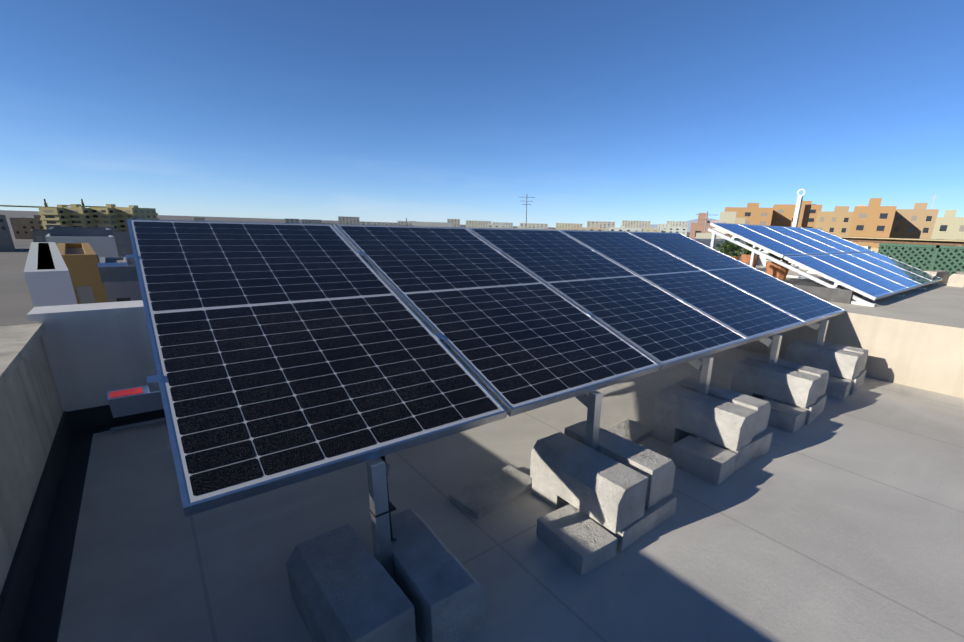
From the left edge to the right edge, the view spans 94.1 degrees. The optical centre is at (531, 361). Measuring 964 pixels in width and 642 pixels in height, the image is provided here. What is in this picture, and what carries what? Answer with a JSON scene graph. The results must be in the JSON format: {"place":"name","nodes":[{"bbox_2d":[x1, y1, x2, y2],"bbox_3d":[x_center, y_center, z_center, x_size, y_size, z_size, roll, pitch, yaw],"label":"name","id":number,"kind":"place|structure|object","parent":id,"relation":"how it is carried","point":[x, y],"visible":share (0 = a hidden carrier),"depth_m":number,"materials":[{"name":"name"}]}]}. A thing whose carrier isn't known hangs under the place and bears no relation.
{"place":"outdoors","nodes":[
{"label":"outdoors","id":0,"kind":"place"},
{"bbox_2d":[0,215,15,250],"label":"city building","id":1,"kind":"structure","parent":0,"point":[6,242],"depth_m":190.94,"materials":[{"name":"grey concrete"}]},
{"bbox_2d":[9,215,43,238],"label":"city building","id":2,"kind":"structure","parent":0,"point":[22,227],"depth_m":272.45,"materials":[{"name":"brown concrete"}]},
{"bbox_2d":[0,323,63,593],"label":"parapet wall","id":3,"kind":"structure","parent":0,"point":[31,410],"depth_m":2.00,"materials":[{"name":"grey concrete"}]},
{"bbox_2d":[31,225,60,241],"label":"city building","id":4,"kind":"structure","parent":0,"point":[38,235],"depth_m":152.37,"materials":[{"name":"grey concrete"}]},
{"bbox_2d":[24,242,76,306],"bbox_3d":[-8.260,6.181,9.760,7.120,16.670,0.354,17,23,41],"label":"white neighbour house","id":5,"kind":"structure","parent":0,"point":[47,277],"depth_m":5.21,"materials":[{"name":"white paint"}]},
{"bbox_2d":[57,243,107,303],"bbox_3d":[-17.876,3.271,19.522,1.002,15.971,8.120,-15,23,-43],"label":"city building","id":6,"kind":"structure","parent":0,"point":[80,260],"depth_m":14.89,"materials":[{"name":"orange concrete"}]},
{"bbox_2d":[98,226,133,256],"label":"city building","id":7,"kind":"structure","parent":0,"point":[123,243],"depth_m":145.29,"materials":[{"name":"grey concrete"}]},
{"bbox_2d":[100,257,141,301],"bbox_3d":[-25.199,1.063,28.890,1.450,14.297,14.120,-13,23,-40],"label":"city building","id":8,"kind":"structure","parent":0,"point":[123,291],"depth_m":22.26,"materials":[{"name":"grey concrete"}]},
{"bbox_2d":[194,217,204,220],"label":"city building","id":9,"kind":"structure","parent":0,"point":[199,218],"depth_m":51.06,"materials":[{"name":"grey concrete"}]},
{"bbox_2d":[285,218,298,222],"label":"city building","id":10,"kind":"structure","parent":0,"point":[291,220],"depth_m":984.05,"materials":[{"name":"grey concrete"}]},
{"bbox_2d":[301,219,321,223],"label":"city building","id":11,"kind":"structure","parent":0,"point":[307,221],"depth_m":1325.26,"materials":[{"name":"grey concrete"}]},
{"bbox_2d":[0,210,689,326],"bbox_3d":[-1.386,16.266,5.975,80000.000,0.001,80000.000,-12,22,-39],"label":"ground","id":12,"kind":"structure","parent":0,"point":[16,305],"depth_m":135.53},
{"bbox_2d":[0,199,56,207],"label":"tower crane","id":13,"kind":"object","parent":12,"relation":"on","point":[45,204],"visible":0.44,"depth_m":336.28,"materials":[{"name":"yellow"}]},
{"bbox_2d":[38,205,69,228],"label":"city building","id":14,"kind":"structure","parent":12,"relation":"on","point":[52,216],"depth_m":253.62,"materials":[{"name":"beige paint"}]},
{"bbox_2d":[63,204,93,227],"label":"city building","id":15,"kind":"structure","parent":12,"relation":"on","point":[77,215],"depth_m":260.74,"materials":[{"name":"beige paint"}]},
{"bbox_2d":[48,227,112,236],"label":"city building","id":16,"kind":"structure","parent":12,"relation":"on","point":[79,232],"depth_m":45.82,"materials":[{"name":"grey concrete"}]},
{"bbox_2d":[45,234,118,262],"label":"city building","id":17,"kind":"structure","parent":12,"relation":"on","point":[103,246],"depth_m":43.77,"materials":[{"name":"grey concrete"}]},
{"bbox_2d":[89,204,120,230],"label":"city building","id":18,"kind":"structure","parent":12,"relation":"on","point":[103,216],"depth_m":267.77,"materials":[{"name":"beige paint"}]},
{"bbox_2d":[67,199,154,208],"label":"tower crane","id":19,"kind":"object","parent":12,"relation":"on","point":[83,205],"visible":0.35,"depth_m":384.24,"materials":[{"name":"yellow"}]},
{"bbox_2d":[114,205,158,230],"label":"city building","id":20,"kind":"structure","parent":12,"relation":"on","point":[130,212],"depth_m":275.65,"materials":[{"name":"beige paint"}]},
{"bbox_2d":[338,216,359,224],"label":"city building","id":21,"kind":"structure","parent":0,"point":[348,220],"depth_m":1194.39,"materials":[{"name":"grey concrete"}]},
{"bbox_2d":[361,221,370,224],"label":"city building","id":22,"kind":"structure","parent":0,"point":[365,223],"depth_m":910.67,"materials":[{"name":"grey concrete"}]},
{"bbox_2d":[371,222,392,225],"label":"city building","id":23,"kind":"structure","parent":0,"point":[383,223],"depth_m":991.19,"materials":[{"name":"grey concrete"}]},
{"bbox_2d":[398,221,411,225],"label":"city building","id":24,"kind":"structure","parent":0,"point":[404,223],"depth_m":1424.19,"materials":[{"name":"grey concrete"}]},
{"bbox_2d":[412,222,451,226],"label":"city building","id":25,"kind":"structure","parent":0,"point":[434,224],"depth_m":43.67,"materials":[{"name":"grey concrete"}]},
{"bbox_2d":[447,219,459,226],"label":"city building","id":26,"kind":"structure","parent":0,"point":[455,222],"depth_m":1484.51,"materials":[{"name":"grey concrete"}]},
{"bbox_2d":[466,220,490,227],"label":"city building","id":27,"kind":"structure","parent":0,"point":[476,224],"depth_m":1408.14,"materials":[{"name":"grey concrete"}]},
{"bbox_2d":[0,0,963,227],"label":"sky","id":28,"kind":"structure","parent":0,"point":[655,111],"materials":[{"name":"blue"}]},
{"bbox_2d":[487,223,506,228],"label":"city building","id":29,"kind":"structure","parent":0,"point":[500,225],"depth_m":498.48,"materials":[{"name":"beige concrete"}]},
{"bbox_2d":[492,222,512,228],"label":"city building","id":30,"kind":"structure","parent":0,"point":[509,225],"depth_m":1462.95,"materials":[{"name":"grey concrete"}]},
{"bbox_2d":[522,195,534,225],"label":"tv aerial","id":31,"kind":"object","parent":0,"point":[526,204],"visible":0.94,"depth_m":49.06,"materials":[{"name":"grey metal"}]},
{"bbox_2d":[520,223,547,228],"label":"city building","id":32,"kind":"structure","parent":0,"point":[534,226],"depth_m":970.22,"materials":[{"name":"beige concrete"}]},
{"bbox_2d":[556,223,582,229],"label":"city building","id":33,"kind":"structure","parent":0,"point":[566,226],"depth_m":1334.80,"materials":[{"name":"beige concrete"}]},
{"bbox_2d":[572,226,603,230],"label":"city building","id":34,"kind":"structure","parent":0,"point":[597,228],"depth_m":435.53,"materials":[{"name":"beige concrete"}]},
{"bbox_2d":[587,221,614,230],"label":"city building","id":35,"kind":"structure","parent":0,"point":[605,225],"depth_m":933.39,"materials":[{"name":"beige concrete"}]},
{"bbox_2d":[609,225,640,231],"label":"city building","id":36,"kind":"structure","parent":0,"point":[621,228],"depth_m":389.74,"materials":[{"name":"white concrete"}]},
{"bbox_2d":[622,220,650,231],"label":"city building","id":37,"kind":"structure","parent":0,"point":[642,225],"depth_m":1362.09,"materials":[{"name":"beige concrete"}]},
{"bbox_2d":[644,226,658,231],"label":"city building","id":38,"kind":"structure","parent":0,"point":[648,229],"depth_m":460.02,"materials":[{"name":"beige concrete"}]},
{"bbox_2d":[658,224,668,231],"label":"city building","id":39,"kind":"structure","parent":0,"point":[660,226],"depth_m":1097.75,"materials":[{"name":"white concrete"}]},
{"bbox_2d":[661,225,686,235],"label":"city building","id":40,"kind":"structure","parent":0,"point":[680,230],"depth_m":465.81,"materials":[{"name":"white concrete"}]},
{"bbox_2d":[666,221,687,235],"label":"city building","id":41,"kind":"structure","parent":0,"point":[678,223],"depth_m":1278.98,"materials":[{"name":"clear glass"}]},
{"bbox_2d":[650,218,718,231],"bbox_3d":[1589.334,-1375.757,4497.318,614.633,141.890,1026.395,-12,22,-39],"label":"distant hill","id":42,"kind":"structure","parent":0,"point":[689,223],"depth_m":4524.29,"materials":[{"name":"blue"}]},
{"bbox_2d":[689,213,717,237],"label":"city building","id":43,"kind":"structure","parent":0,"point":[698,227],"depth_m":99.52,"materials":[{"name":"pink concrete"}]},
{"bbox_2d":[696,211,735,238],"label":"city building","id":44,"kind":"structure","parent":0,"point":[728,217],"depth_m":38.19,"materials":[{"name":"beige concrete"}]},
{"bbox_2d":[696,211,709,232],"bbox_3d":[14.650,-11.040,37.722,1.024,3.155,1.525,-10,21,-35],"label":"tv aerial","id":45,"kind":"object","parent":44,"relation":"on","point":[705,222],"visible":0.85,"depth_m":37.53,"materials":[{"name":"grey metal"}]},
{"bbox_2d":[735,218,745,223],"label":"city building","id":46,"kind":"structure","parent":0,"point":[739,220],"depth_m":74.24,"materials":[{"name":"beige concrete"}]},
{"bbox_2d":[724,203,772,225],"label":"city building","id":47,"kind":"structure","parent":0,"point":[753,213],"depth_m":163.28,"materials":[{"name":"paint"}]},
{"bbox_2d":[691,238,870,268],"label":"raised roof back wall","id":48,"kind":"structure","parent":0,"point":[761,259],"depth_m":9.72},
{"bbox_2d":[770,201,821,227],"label":"city building","id":49,"kind":"structure","parent":0,"point":[782,214],"depth_m":165.88,"materials":[{"name":"paint"}]},
{"bbox_2d":[792,189,804,226],"bbox_3d":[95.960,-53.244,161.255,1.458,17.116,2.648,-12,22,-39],"label":"vent pipe","id":50,"kind":"object","parent":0,"point":[797,211],"visible":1,"depth_m":160.28,"materials":[{"name":"white metal"}]},
{"bbox_2d":[814,206,852,235],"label":"city building","id":51,"kind":"structure","parent":0,"point":[837,221],"depth_m":136.10,"materials":[{"name":"beige concrete"}]},
{"bbox_2d":[725,233,963,251],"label":"terrace pergola","id":52,"kind":"object","parent":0,"point":[910,241],"visible":0.17,"depth_m":13.81,"materials":[{"name":"brown wood"}]},
{"bbox_2d":[735,265,963,397],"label":"parapet wall","id":53,"kind":"structure","parent":0,"point":[913,338],"depth_m":4.30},
{"bbox_2d":[716,240,743,260],"bbox_3d":[3.722,-2.029,8.430,0.528,0.664,0.511,7,18,18],"label":"potted shrub","id":54,"kind":"object","parent":53,"relation":"on","point":[729,248],"visible":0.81,"depth_m":8.36,"materials":[{"name":"green plant"}]},
{"bbox_2d":[738,242,763,267],"bbox_3d":[4.510,-2.205,9.171,0.438,0.617,0.490,-12,22,-39],"label":"potted shrub","id":55,"kind":"object","parent":53,"relation":"on","point":[745,257],"visible":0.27,"depth_m":9.10,"materials":[{"name":"orange ceramic"}]},
{"bbox_2d":[765,253,790,279],"bbox_3d":[3.847,-1.557,6.979,0.442,0.615,0.440,-12,22,-39],"label":"potted shrub","id":56,"kind":"object","parent":53,"relation":"on","point":[775,270],"visible":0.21,"depth_m":6.92,"materials":[{"name":"orange ceramic"}]},
{"bbox_2d":[779,279,862,303],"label":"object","id":57,"kind":"object","parent":53,"relation":"on","point":[825,293],"visible":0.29,"depth_m":5.16,"materials":[{"name":"grey concrete"}]},
{"bbox_2d":[707,222,942,306],"bbox_3d":[4.585,-1.574,6.724,4.065,0.856,2.061,-12,22,-39],"label":"solar panel array","id":58,"kind":"object","parent":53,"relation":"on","point":[859,269],"visible":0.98,"depth_m":6.11,"materials":[{"name":"glass"}]},
{"bbox_2d":[925,270,949,282],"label":"concrete block","id":59,"kind":"structure","parent":53,"relation":"on","point":[944,275],"depth_m":7.58,"materials":[{"name":"beige concrete"}]},
{"bbox_2d":[947,273,963,287],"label":"concrete block","id":60,"kind":"structure","parent":53,"relation":"on","point":[955,280],"depth_m":7.12,"materials":[{"name":"beige concrete"}]},
{"bbox_2d":[848,198,896,247],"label":"city building","id":61,"kind":"structure","parent":0,"point":[873,218],"depth_m":115.95,"materials":[{"name":"orange concrete"}]},
{"bbox_2d":[889,194,938,243],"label":"city building","id":62,"kind":"structure","parent":0,"point":[918,221],"depth_m":122.02,"materials":[{"name":"beige paint"}]},
{"bbox_2d":[877,243,963,278],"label":"lattice fence","id":63,"kind":"object","parent":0,"point":[934,257],"visible":0.19,"depth_m":8.43,"materials":[{"name":"green"}]},
{"bbox_2d":[931,210,963,239],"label":"city building","id":64,"kind":"structure","parent":0,"point":[949,225],"depth_m":99.98,"materials":[{"name":"beige concrete"}]},
{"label":"building walls","id":65,"kind":"object","parent":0,"visible":0},
{"bbox_2d":[57,347,963,641],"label":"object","id":66,"kind":"structure","parent":65,"relation":"on","point":[837,521],"depth_m":1.98,"materials":[{"name":"grey concrete"}]},
{"bbox_2d":[0,411,92,641],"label":"wall base flashing","id":67,"kind":"object","parent":66,"relation":"on","point":[32,595],"visible":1,"depth_m":1.77,"materials":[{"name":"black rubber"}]},
{"bbox_2d":[27,300,156,411],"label":"parapet wall","id":68,"kind":"structure","parent":66,"relation":"on","point":[96,352],"depth_m":2.80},
{"bbox_2d":[67,405,164,436],"bbox_3d":[-0.665,-0.090,4.571,5.800,0.140,0.100,-12,22,-39],"label":"wall base flashing","id":69,"kind":"object","parent":66,"relation":"on","point":[98,419],"depth_m":2.87,"materials":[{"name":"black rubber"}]},
{"bbox_2d":[286,524,415,641],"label":"concrete block","id":70,"kind":"structure","parent":66,"relation":"on","point":[344,586],"depth_m":1.43,"materials":[{"name":"concrete"}]},
{"bbox_2d":[366,456,395,579],"bbox_3d":[-1.039,0.179,2.066,0.180,1.061,1.796,-12,22,-39],"label":"support post","id":71,"kind":"object","parent":66,"relation":"on","point":[382,507],"visible":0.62,"depth_m":1.51,"materials":[{"name":"metal"}]},
{"bbox_2d":[391,508,484,641],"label":"concrete block","id":72,"kind":"structure","parent":66,"relation":"on","point":[439,585],"depth_m":1.49,"materials":[{"name":"concrete"}]},
{"bbox_2d":[98,247,820,476],"bbox_3d":[0.242,-0.355,3.565,5.608,1.255,2.289,-12,22,-39],"label":"solar panel mounting frame","id":73,"kind":"object","parent":66,"relation":"on","point":[134,400],"visible":0.08,"depth_m":1.57,"materials":[{"name":"metal"}]},
{"bbox_2d":[127,219,507,516],"bbox_3d":[-1.125,-0.262,2.085,1.040,0.716,1.987,-12,22,-39],"label":"solar module","id":74,"kind":"object","parent":73,"relation":"on","point":[285,354],"visible":1,"depth_m":1.76,"materials":[{"name":"glass"}]},
{"bbox_2d":[334,224,660,416],"bbox_3d":[-0.318,-0.439,2.749,1.040,0.716,1.987,-12,22,-39],"label":"solar module","id":75,"kind":"object","parent":73,"relation":"on","point":[518,339],"visible":1,"depth_m":2.49,"materials":[{"name":"glass"}]},
{"bbox_2d":[467,228,748,369],"bbox_3d":[0.488,-0.616,3.414,1.040,0.716,1.987,-12,22,-39],"label":"solar module","id":76,"kind":"object","parent":73,"relation":"on","point":[662,328],"visible":1,"depth_m":3.20,"materials":[{"name":"glass"}]},
{"bbox_2d":[559,230,805,342],"bbox_3d":[1.295,-0.793,4.078,1.040,0.716,1.987,-12,22,-39],"label":"solar module","id":77,"kind":"object","parent":73,"relation":"on","point":[751,318],"visible":1,"depth_m":3.90,"materials":[{"name":"glass"}]},
{"bbox_2d":[628,232,845,325],"bbox_3d":[2.102,-0.970,4.743,1.040,0.716,1.987,-12,22,-39],"label":"solar module","id":78,"kind":"object","parent":73,"relation":"on","point":[804,306],"visible":1,"depth_m":4.59,"materials":[{"name":"glass"}]},
{"bbox_2d":[449,465,531,519],"bbox_3d":[-0.190,0.667,2.314,0.220,0.035,0.420,17,22,40],"label":"ballast slab","id":79,"kind":"object","parent":66,"relation":"on","point":[482,497],"depth_m":2.27,"materials":[{"name":"concrete"}]},
{"bbox_2d":[532,479,567,508],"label":"ballast","id":80,"kind":"structure","parent":66,"relation":"on","point":[546,495],"depth_m":2.23,"materials":[{"name":"concrete"}]},
{"bbox_2d":[530,432,647,533],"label":"concrete block","id":81,"kind":"structure","parent":80,"relation":"on","point":[607,492],"depth_m":2.01,"materials":[{"name":"concrete"}]},
{"bbox_2d":[536,504,616,575],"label":"ballast","id":82,"kind":"structure","parent":66,"relation":"on","point":[577,540],"depth_m":1.88,"materials":[{"name":"concrete"}]},
{"bbox_2d":[585,390,601,450],"bbox_3d":[-0.217,-0.001,2.743,0.180,1.061,1.796,-12,22,-39],"label":"support post","id":83,"kind":"object","parent":66,"relation":"on","point":[593,417],"visible":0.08,"depth_m":2.17,"materials":[{"name":"metal"}]},
{"bbox_2d":[605,419,650,442],"bbox_3d":[0.617,0.490,2.979,0.420,0.035,0.220,-14,23,-42],"label":"ballast slab","id":84,"kind":"object","parent":66,"relation":"on","point":[632,431],"depth_m":3.00,"materials":[{"name":"concrete"}]},
{"bbox_2d":[591,494,676,550],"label":"ballast","id":85,"kind":"structure","parent":66,"relation":"on","point":[658,513],"depth_m":2.02,"materials":[{"name":"concrete"}]},
{"bbox_2d":[564,420,675,508],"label":"concrete block","id":86,"kind":"structure","parent":85,"relation":"on","point":[657,469],"depth_m":2.13,"materials":[{"name":"concrete"}]},
{"bbox_2d":[650,418,691,445],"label":"ballast","id":87,"kind":"structure","parent":66,"relation":"on","point":[666,433],"depth_m":2.91,"materials":[{"name":"concrete"}]},
{"bbox_2d":[691,356,713,442],"bbox_3d":[0.590,-0.178,3.408,0.180,1.061,1.796,-12,22,-39],"label":"support post","id":88,"kind":"object","parent":66,"relation":"on","point":[706,371],"visible":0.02,"depth_m":2.83,"materials":[{"name":"metal"}]},
{"bbox_2d":[670,435,736,484],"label":"ballast","id":89,"kind":"structure","parent":66,"relation":"on","point":[708,461],"depth_m":2.54,"materials":[{"name":"concrete"}]},
{"bbox_2d":[710,430,772,470],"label":"ballast","id":90,"kind":"structure","parent":66,"relation":"on","point":[758,446],"depth_m":2.69,"materials":[{"name":"concrete"}]},
{"bbox_2d":[653,385,756,450],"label":"concrete block","id":91,"kind":"structure","parent":90,"relation":"on","point":[726,424],"depth_m":2.67,"materials":[{"name":"concrete"}]},
{"bbox_2d":[675,378,770,437],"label":"concrete block","id":92,"kind":"structure","parent":90,"relation":"on","point":[761,407],"depth_m":2.79,"materials":[{"name":"concrete"}]},
{"bbox_2d":[730,386,761,398],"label":"ballast","id":93,"kind":"structure","parent":66,"relation":"on","point":[745,392],"depth_m":3.56,"materials":[{"name":"concrete"}]},
{"bbox_2d":[731,359,821,407],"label":"concrete block","id":94,"kind":"structure","parent":93,"relation":"on","point":[794,387],"depth_m":3.35,"materials":[{"name":"concrete"}]},
{"bbox_2d":[762,334,781,398],"bbox_3d":[1.396,-0.355,4.072,0.180,1.061,1.796,-12,22,-39],"label":"support post","id":95,"kind":"object","parent":66,"relation":"on","point":[775,349],"visible":0.04,"depth_m":3.50,"materials":[{"name":"metal"}]},
{"bbox_2d":[762,398,806,432],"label":"ballast","id":96,"kind":"structure","parent":66,"relation":"on","point":[787,417],"depth_m":3.17,"materials":[{"name":"concrete"}]},
{"bbox_2d":[785,394,826,424],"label":"ballast","id":97,"kind":"structure","parent":66,"relation":"on","point":[815,409],"depth_m":3.32,"materials":[{"name":"concrete"}]},
{"bbox_2d":[746,354,828,397],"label":"concrete block","id":98,"kind":"structure","parent":97,"relation":"on","point":[824,374],"depth_m":3.46,"materials":[{"name":"concrete"}]},
{"bbox_2d":[816,320,828,345],"bbox_3d":[2.203,-0.532,4.737,0.180,1.061,1.796,-12,22,-39],"label":"support post","id":99,"kind":"object","parent":66,"relation":"on","point":[822,333],"visible":0.04,"depth_m":4.16,"materials":[{"name":"metal"}]},
{"bbox_2d":[825,376,851,399],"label":"ballast","id":100,"kind":"structure","parent":66,"relation":"on","point":[837,387],"depth_m":3.82,"materials":[{"name":"concrete"}]},
{"bbox_2d":[832,370,866,393],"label":"ballast","id":101,"kind":"structure","parent":66,"relation":"on","point":[857,383],"depth_m":3.97,"materials":[{"name":"concrete"}]},
{"bbox_2d":[784,341,863,379],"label":"concrete block","id":102,"kind":"structure","parent":101,"relation":"on","point":[840,363],"depth_m":4.00,"materials":[{"name":"concrete"}]},
{"bbox_2d":[796,338,867,371],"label":"concrete block","id":103,"kind":"structure","parent":101,"relation":"on","point":[844,347],"depth_m":4.14,"materials":[{"name":"concrete"}]}
]}

